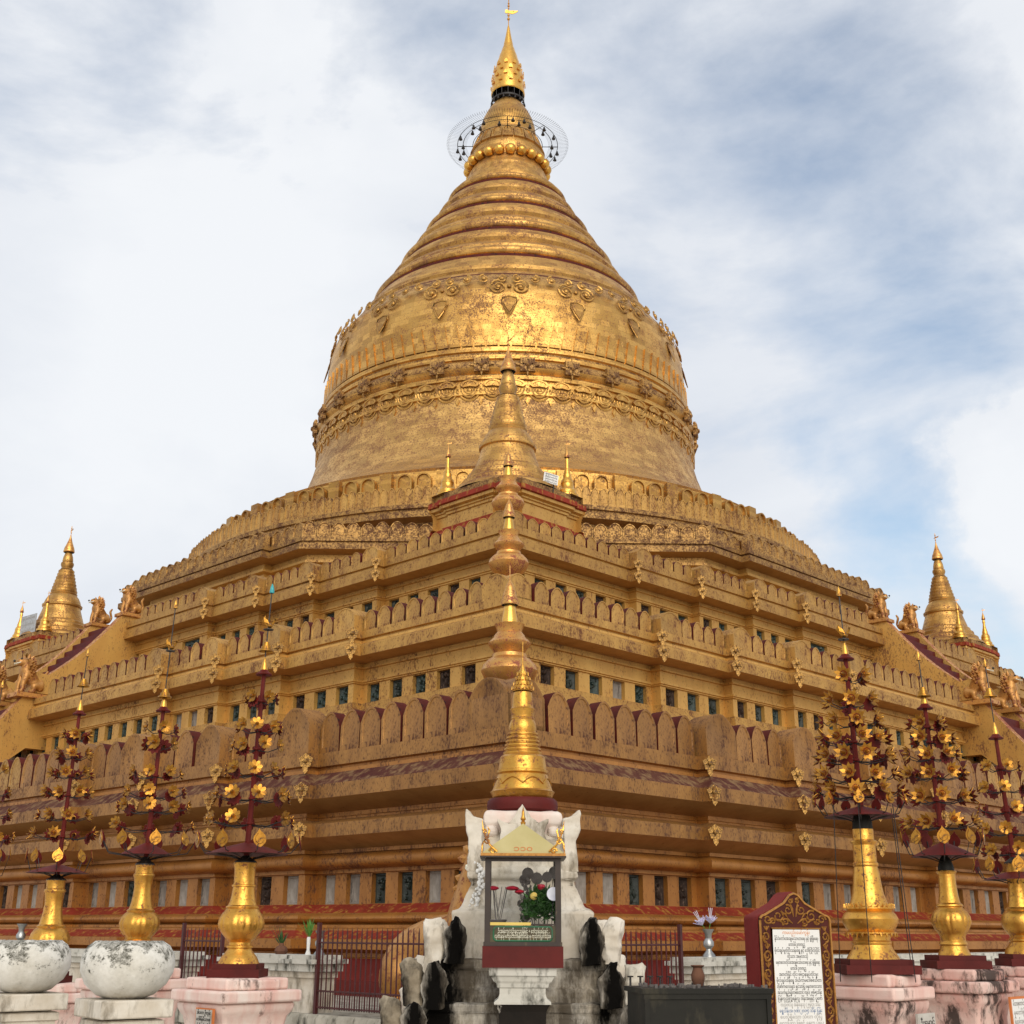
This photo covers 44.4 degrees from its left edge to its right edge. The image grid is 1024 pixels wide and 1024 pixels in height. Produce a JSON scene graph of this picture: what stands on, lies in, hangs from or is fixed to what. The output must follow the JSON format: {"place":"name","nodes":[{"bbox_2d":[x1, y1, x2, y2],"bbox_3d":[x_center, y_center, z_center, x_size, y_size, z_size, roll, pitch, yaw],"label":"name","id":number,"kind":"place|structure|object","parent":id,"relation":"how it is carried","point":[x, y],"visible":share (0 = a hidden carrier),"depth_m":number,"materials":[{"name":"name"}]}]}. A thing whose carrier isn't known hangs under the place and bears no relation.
{"place":"outdoors","nodes":[
{"label":"outdoors","id":0,"kind":"place"},
{"bbox_2d":[0,991,68,1023],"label":"white pillar","id":1,"kind":"structure","parent":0,"point":[26,1008],"depth_m":9.51,"materials":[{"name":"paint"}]},
{"bbox_2d":[0,940,70,992],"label":"plaster bowl","id":2,"kind":"object","parent":1,"relation":"on","point":[33,966],"visible":1,"depth_m":9.55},
{"bbox_2d":[74,997,173,1023],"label":"white pillar","id":3,"kind":"structure","parent":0,"point":[145,1010],"depth_m":8.67,"materials":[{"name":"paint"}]},
{"bbox_2d":[80,940,174,998],"bbox_3d":[-2.739,3.257,8.923,0.651,0.392,0.652,0,-19,0],"label":"plaster bowl","id":4,"kind":"object","parent":3,"relation":"on","point":[118,969],"visible":1,"depth_m":8.70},
{"bbox_2d":[314,930,324,954],"bbox_3d":[-2.475,5.548,16.146,0.150,0.300,0.150,0,-19,0],"label":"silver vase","id":5,"kind":"object","parent":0,"point":[321,944],"visible":0.27,"depth_m":16.11,"materials":[{"name":"silver metal"}]},
{"bbox_2d":[0,0,1023,677],"label":"sky","id":6,"kind":"structure","parent":0,"point":[820,202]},
{"label":"ground","id":7,"kind":"structure","parent":0,"visible":0},
{"bbox_2d":[0,681,15,875],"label":"flower tree","id":8,"kind":"object","parent":7,"relation":"on","point":[7,794],"visible":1,"depth_m":16.13,"materials":[{"name":"red paint"}]},
{"bbox_2d":[47,982,81,1023],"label":"pink pedestal","id":9,"kind":"object","parent":7,"relation":"on","point":[66,1016],"visible":0.1,"depth_m":13.63,"materials":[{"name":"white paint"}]},
{"bbox_2d":[25,649,99,983],"bbox_3d":[-5.139,3.424,14.457,0.788,3.757,0.789,9,-20,-24],"label":"flower tree","id":10,"kind":"object","parent":9,"relation":"on","point":[50,926],"visible":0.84,"depth_m":14.30,"materials":[{"name":"red paint"}]},
{"bbox_2d":[75,968,186,1023],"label":"pink pedestal","id":11,"kind":"object","parent":7,"relation":"on","point":[175,981],"visible":0.17,"depth_m":12.32,"materials":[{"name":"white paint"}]},
{"bbox_2d":[99,600,195,940],"bbox_3d":[-3.743,2.753,13.102,0.974,3.779,0.972,0,-19,0],"label":"flower tree","id":12,"kind":"object","parent":11,"relation":"on","point":[139,920],"visible":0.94,"depth_m":12.82,"materials":[{"name":"red paint"}]},
{"bbox_2d":[0,991,380,1023],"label":"stone platform","id":13,"kind":"structure","parent":7,"relation":"on","point":[335,1016],"depth_m":15.60,"materials":[{"name":"white stone"}]},
{"bbox_2d":[69,948,207,981],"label":"enclosure wall","id":14,"kind":"structure","parent":13,"relation":"on","point":[76,956],"depth_m":18.21,"materials":[{"name":"white paint"}]},
{"bbox_2d":[16,924,26,939],"bbox_3d":[-8.537,7.363,21.791,0.195,0.390,0.195,0,-19,0],"label":"silver vase","id":15,"kind":"object","parent":14,"relation":"on","point":[20,934],"visible":0.57,"depth_m":21.77,"materials":[{"name":"silver metal"}]},
{"bbox_2d":[179,923,224,977],"bbox_3d":[-4.354,6.314,17.530,1.045,1.080,0.045,-17,-25,42],"label":"iron fence","id":16,"kind":"object","parent":13,"relation":"on","point":[184,939],"visible":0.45,"depth_m":17.65,"materials":[{"name":"brown metal"}]},
{"bbox_2d":[217,953,348,1012],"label":"enclosure wall","id":17,"kind":"structure","parent":13,"relation":"on","point":[297,971],"depth_m":15.96,"materials":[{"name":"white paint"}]},
{"bbox_2d":[272,926,287,953],"bbox_3d":[-3.068,5.715,16.740,0.226,0.357,0.240,-11,-22,30],"label":"clay pot","id":18,"kind":"object","parent":17,"relation":"on","point":[281,948],"visible":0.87,"depth_m":16.66,"materials":[{"name":"brown ceramic"}]},
{"bbox_2d":[301,920,315,954],"bbox_3d":[-2.646,5.518,16.326,0.248,0.470,0.194,17,-25,-40],"label":"potted plant","id":19,"kind":"object","parent":17,"relation":"on","point":[310,927],"visible":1,"depth_m":16.32,"materials":[{"name":"green plant"}]},
{"bbox_2d":[313,923,423,1013],"bbox_3d":[-1.254,5.365,14.652,3.375,1.080,0.045,-17,-25,42],"label":"iron fence","id":20,"kind":"object","parent":13,"relation":"on","point":[317,972],"visible":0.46,"depth_m":15.25,"materials":[{"name":"brown metal"}]},
{"bbox_2d":[379,845,470,999],"bbox_3d":[-0.298,5.302,16.059,2.213,2.137,2.218,-17,-25,42],"label":"corner lion","id":21,"kind":"object","parent":13,"relation":"on","point":[461,887],"visible":0.06,"depth_m":15.58},
{"bbox_2d":[621,924,683,985],"bbox_3d":[1.084,5.334,14.522,0.047,1.080,2.925,-17,-25,42],"label":"iron fence","id":22,"kind":"object","parent":13,"relation":"on","point":[680,953],"visible":0.2,"depth_m":15.30,"materials":[{"name":"brown metal"}]},
{"bbox_2d":[664,952,1004,985],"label":"enclosure wall","id":23,"kind":"structure","parent":13,"relation":"on","point":[720,970],"depth_m":16.05,"materials":[{"name":"white paint"}]},
{"bbox_2d":[693,908,716,956],"bbox_3d":[2.525,5.485,16.364,0.316,0.611,0.191,0,-19,0],"label":"silver vase","id":24,"kind":"object","parent":23,"relation":"on","point":[708,943],"visible":0.97,"depth_m":16.31,"materials":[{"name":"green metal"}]},
{"bbox_2d":[171,976,301,1023],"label":"pink pedestal","id":25,"kind":"object","parent":7,"relation":"on","point":[267,1000],"visible":0.98,"depth_m":10.94,"materials":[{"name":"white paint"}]},
{"bbox_2d":[195,1007,214,1023],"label":"name plate","id":26,"kind":"object","parent":25,"relation":"attached to","point":[204,1015],"visible":1,"depth_m":10.77,"materials":[{"name":"grey stone"}]},
{"bbox_2d":[194,584,301,977],"bbox_3d":[-2.452,2.445,11.838,0.985,3.653,0.975,0,-19,0],"label":"flower tree","id":27,"kind":"object","parent":25,"relation":"on","point":[241,923],"visible":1,"depth_m":11.47,"materials":[{"name":"red paint"}]},
{"bbox_2d":[0,0,1023,997],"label":"pagoda","id":28,"kind":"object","parent":7,"relation":"on","point":[681,636],"visible":0.83,"depth_m":29.08,"materials":[{"name":"gold metal"}]},
{"bbox_2d":[0,664,16,706],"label":"lion statue","id":29,"kind":"object","parent":28,"relation":"attached to","point":[3,676],"visible":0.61,"depth_m":36.52,"materials":[{"name":"gold metal"}]},
{"bbox_2d":[7,654,48,698],"bbox_3d":[-13.609,4.661,35.429,0.771,1.249,1.107,-17,-25,42],"label":"lion statue","id":30,"kind":"object","parent":28,"relation":"attached to","point":[27,676],"visible":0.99,"depth_m":35.22,"materials":[{"name":"gold metal"}]},
{"bbox_2d":[4,528,84,658],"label":"corner stupa","id":31,"kind":"object","parent":28,"relation":"on","point":[65,607],"visible":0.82,"depth_m":50.56,"materials":[{"name":"gold metal"}]},
{"bbox_2d":[10,602,24,638],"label":"mini stupa","id":32,"kind":"object","parent":31,"relation":"on","point":[16,632],"visible":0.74,"depth_m":50.82,"materials":[{"name":"gold metal"}]},
{"bbox_2d":[20,613,36,634],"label":"sign board","id":33,"kind":"object","parent":31,"relation":"attached to","point":[28,622],"visible":1,"depth_m":49.81,"materials":[{"name":"white"}]},
{"bbox_2d":[36,592,51,631],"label":"mini stupa","id":34,"kind":"object","parent":31,"relation":"on","point":[44,623],"visible":0.98,"depth_m":49.25,"materials":[{"name":"gold metal"}]},
{"bbox_2d":[83,596,112,627],"bbox_3d":[-12.976,3.163,39.496,0.620,1.004,0.890,-17,-25,42],"label":"lion statue","id":35,"kind":"object","parent":28,"relation":"attached to","point":[100,616],"visible":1,"depth_m":39.34,"materials":[{"name":"gold metal"}]},
{"bbox_2d":[114,585,143,617],"bbox_3d":[-11.603,2.743,38.221,0.620,1.004,0.890,-17,-25,42],"label":"lion statue","id":36,"kind":"object","parent":28,"relation":"attached to","point":[131,606],"visible":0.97,"depth_m":38.06,"materials":[{"name":"gold metal"}]},
{"bbox_2d":[428,335,585,537],"bbox_3d":[-0.132,-1.272,35.125,4.548,7.224,4.549,-17,-25,42],"label":"corner stupa","id":37,"kind":"object","parent":28,"relation":"on","point":[473,495],"visible":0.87,"depth_m":33.23,"materials":[{"name":"gold metal"}]},
{"bbox_2d":[436,441,454,494],"bbox_3d":[-1.744,-1.170,34.082,0.600,1.650,0.600,0,-19,0],"label":"mini stupa","id":38,"kind":"object","parent":37,"relation":"on","point":[447,482],"visible":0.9,"depth_m":33.86,"materials":[{"name":"gold metal"}]},
{"bbox_2d":[543,472,558,491],"bbox_3d":[1.002,-0.779,32.983,0.420,0.480,0.074,17,-23,-21],"label":"sign board","id":39,"kind":"object","parent":37,"relation":"attached to","point":[550,478],"visible":1,"depth_m":32.99,"materials":[{"name":"white"}]},
{"bbox_2d":[560,441,577,495],"bbox_3d":[1.496,-1.152,34.082,0.600,1.650,0.600,0,-19,0],"label":"mini stupa","id":40,"kind":"object","parent":37,"relation":"on","point":[567,485],"visible":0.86,"depth_m":33.84,"materials":[{"name":"gold metal"}]},
{"bbox_2d":[491,444,523,511],"bbox_3d":[-0.095,-0.683,30.372,0.800,2.080,0.800,0,-19,0],"label":"urn finial","id":41,"kind":"object","parent":28,"relation":"attached to","point":[508,487],"visible":0.84,"depth_m":30.09,"materials":[{"name":"gold metal"}]},
{"bbox_2d":[488,500,528,575],"bbox_3d":[-0.067,0.569,26.073,0.840,2.184,0.840,0,-19,0],"label":"urn finial","id":42,"kind":"object","parent":28,"relation":"attached to","point":[508,544],"visible":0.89,"depth_m":25.76,"materials":[{"name":"gold metal"}]},
{"bbox_2d":[481,570,537,680],"bbox_3d":[-0.043,2.155,21.811,0.980,2.548,0.980,0,-19,0],"label":"urn finial","id":43,"kind":"object","parent":28,"relation":"attached to","point":[504,661],"visible":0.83,"depth_m":21.48,"materials":[{"name":"gold metal"}]},
{"bbox_2d":[865,591,894,623],"bbox_3d":[11.212,2.936,38.424,0.890,1.004,0.620,-17,-25,42],"label":"lion statue","id":44,"kind":"object","parent":28,"relation":"attached to","point":[877,612],"visible":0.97,"depth_m":38.26,"materials":[{"name":"gold metal"}]},
{"bbox_2d":[896,602,924,633],"bbox_3d":[12.554,3.380,39.724,0.890,1.004,0.620,-17,-25,42],"label":"lion statue","id":45,"kind":"object","parent":28,"relation":"attached to","point":[908,623],"visible":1,"depth_m":39.56,"materials":[{"name":"gold metal"}]},
{"bbox_2d":[922,533,999,666],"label":"corner stupa","id":46,"kind":"object","parent":28,"relation":"on","point":[940,615],"visible":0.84,"depth_m":50.88,"materials":[{"name":"gold metal"}]},
{"bbox_2d":[952,599,967,638],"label":"mini stupa","id":47,"kind":"object","parent":46,"relation":"on","point":[959,630],"visible":0.99,"depth_m":49.57,"materials":[{"name":"gold metal"}]},
{"bbox_2d":[981,609,993,645],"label":"mini stupa","id":48,"kind":"object","parent":46,"relation":"on","point":[985,637],"visible":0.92,"depth_m":51.17,"materials":[{"name":"gold metal"}]},
{"bbox_2d":[959,661,999,705],"bbox_3d":[13.234,4.889,35.668,1.107,1.249,0.771,-17,-25,42],"label":"lion statue","id":49,"kind":"object","parent":28,"relation":"attached to","point":[978,684],"visible":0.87,"depth_m":35.46,"materials":[{"name":"gold metal"}]},
{"bbox_2d":[994,671,1023,714],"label":"lion statue","id":50,"kind":"object","parent":28,"relation":"attached to","point":[1008,692],"visible":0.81,"depth_m":36.75,"materials":[{"name":"gold metal"}]},
{"bbox_2d":[379,642,645,1023],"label":"white shrine","id":51,"kind":"object","parent":7,"relation":"on","point":[446,978],"visible":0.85,"depth_m":10.02,"materials":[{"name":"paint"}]},
{"bbox_2d":[469,861,484,906],"bbox_3d":[-0.288,3.127,10.247,0.138,0.524,0.074,0,-19,0],"label":"jasmine garland","id":52,"kind":"object","parent":51,"relation":"hanging from","point":[481,875],"visible":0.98,"depth_m":10.27},
{"bbox_2d":[482,946,563,1023],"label":"pedestal","id":53,"kind":"object","parent":7,"relation":"on","point":[522,977],"visible":0.98,"depth_m":9.25,"materials":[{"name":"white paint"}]},
{"bbox_2d":[480,807,565,945],"bbox_3d":[0.083,2.807,9.656,0.651,1.013,0.545,0,-19,0],"label":"glass cabinet","id":54,"kind":"object","parent":53,"relation":"on","point":[522,842],"visible":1,"depth_m":9.45,"materials":[{"name":"brown wood"}]},
{"bbox_2d":[490,886,523,925],"bbox_3d":[-0.046,3.072,9.590,0.285,0.407,0.146,0,-19,0],"label":"flower vase","id":55,"kind":"object","parent":54,"relation":"in","point":[511,888],"visible":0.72,"depth_m":9.60,"materials":[{"name":"red plant"}]},
{"bbox_2d":[517,877,536,925],"bbox_3d":[0.097,3.033,9.578,0.140,0.474,0.217,8,-20,-23],"label":"dry bouquet","id":56,"kind":"object","parent":54,"relation":"in","point":[533,895],"visible":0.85,"depth_m":9.59,"materials":[{"name":"grey plant"}]},
{"bbox_2d":[519,866,554,925],"bbox_3d":[0.218,3.022,9.678,0.323,0.561,0.057,0,-19,0],"label":"fan cluster","id":57,"kind":"object","parent":54,"relation":"in","point":[537,878],"visible":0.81,"depth_m":9.73,"materials":[{"name":"metal"}]},
{"bbox_2d":[519,883,554,925],"bbox_3d":[0.213,3.050,9.568,0.318,0.437,0.250,0,-19,0],"label":"potted plant","id":58,"kind":"object","parent":54,"relation":"on","point":[541,905],"visible":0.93,"depth_m":9.54,"materials":[{"name":"green plant"}]},
{"bbox_2d":[547,887,554,923],"bbox_3d":[0.313,3.037,9.461,0.100,0.395,0.014,0,-19,0],"label":"paper parasol","id":59,"kind":"object","parent":54,"relation":"in","point":[551,893],"visible":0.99,"depth_m":9.50,"materials":[{"name":"paper"}]},
{"bbox_2d":[627,976,672,985],"bbox_3d":[0.959,3.879,8.510,0.324,1.372,0.042,2,-19,-5],"label":"iron candle rack","id":60,"kind":"object","parent":7,"relation":"on","point":[630,983],"visible":0.23,"depth_m":8.71,"materials":[{"name":"metal"}]},
{"bbox_2d":[624,982,773,1023],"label":"incense trough","id":61,"kind":"object","parent":7,"relation":"on","point":[724,1003],"visible":1,"depth_m":7.95,"materials":[{"name":"black metal"}]},
{"bbox_2d":[691,965,704,985],"bbox_3d":[1.243,3.099,8.382,0.094,0.131,0.093,0,-19,0],"label":"clay pot","id":62,"kind":"object","parent":61,"relation":"on","point":[697,975],"visible":0.94,"depth_m":8.35,"materials":[{"name":"brown ceramic"}]},
{"bbox_2d":[744,892,837,1023],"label":"stone tablet","id":63,"kind":"object","parent":7,"relation":"on","point":[789,950],"visible":1,"depth_m":9.72,"materials":[{"name":"red paint"}]},
{"bbox_2d":[835,973,934,1023],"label":"pink pedestal","id":64,"kind":"object","parent":7,"relation":"on","point":[883,999],"visible":0.73,"depth_m":10.31,"materials":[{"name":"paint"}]},
{"bbox_2d":[809,586,921,974],"bbox_3d":[3.078,2.301,11.151,0.897,3.387,0.857,0,-19,0],"label":"flower tree","id":65,"kind":"object","parent":64,"relation":"on","point":[883,919],"visible":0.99,"depth_m":10.88,"materials":[{"name":"red paint"}]},
{"bbox_2d":[833,803,915,982],"bbox_3d":[3.167,3.223,10.649,0.805,1.440,0.376,10,-21,-25],"label":"guy wire","id":66,"kind":"object","parent":65,"relation":"attached to","point":[865,893],"visible":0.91,"depth_m":10.62,"materials":[{"name":"metal"}]},
{"bbox_2d":[915,1013,935,1023],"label":"name plate","id":67,"kind":"object","parent":64,"relation":"attached to","point":[925,1018],"visible":1,"depth_m":10.28,"materials":[{"name":"grey stone"}]},
{"bbox_2d":[920,968,1019,1023],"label":"pink pedestal","id":68,"kind":"object","parent":7,"relation":"on","point":[971,996],"visible":0.73,"depth_m":11.20,"materials":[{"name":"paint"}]},
{"bbox_2d":[898,651,992,968],"bbox_3d":[4.104,2.797,12.035,0.792,2.978,0.811,0,-19,0],"label":"flower tree","id":69,"kind":"object","parent":68,"relation":"on","point":[951,921],"visible":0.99,"depth_m":11.83,"materials":[{"name":"red paint"}]},
{"bbox_2d":[1008,996,1023,1023],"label":"name plate","id":70,"kind":"object","parent":68,"relation":"attached to","point":[1016,1006],"visible":1,"depth_m":11.19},
{"bbox_2d":[993,965,1023,1023],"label":"pink pedestal","id":71,"kind":"object","parent":7,"relation":"on","point":[1014,973],"visible":0.24,"depth_m":12.33,"materials":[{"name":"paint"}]},
{"bbox_2d":[972,658,1023,966],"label":"flower tree","id":72,"kind":"object","parent":71,"relation":"on","point":[1012,919],"visible":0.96,"depth_m":12.86,"materials":[{"name":"red paint"}]}
]}

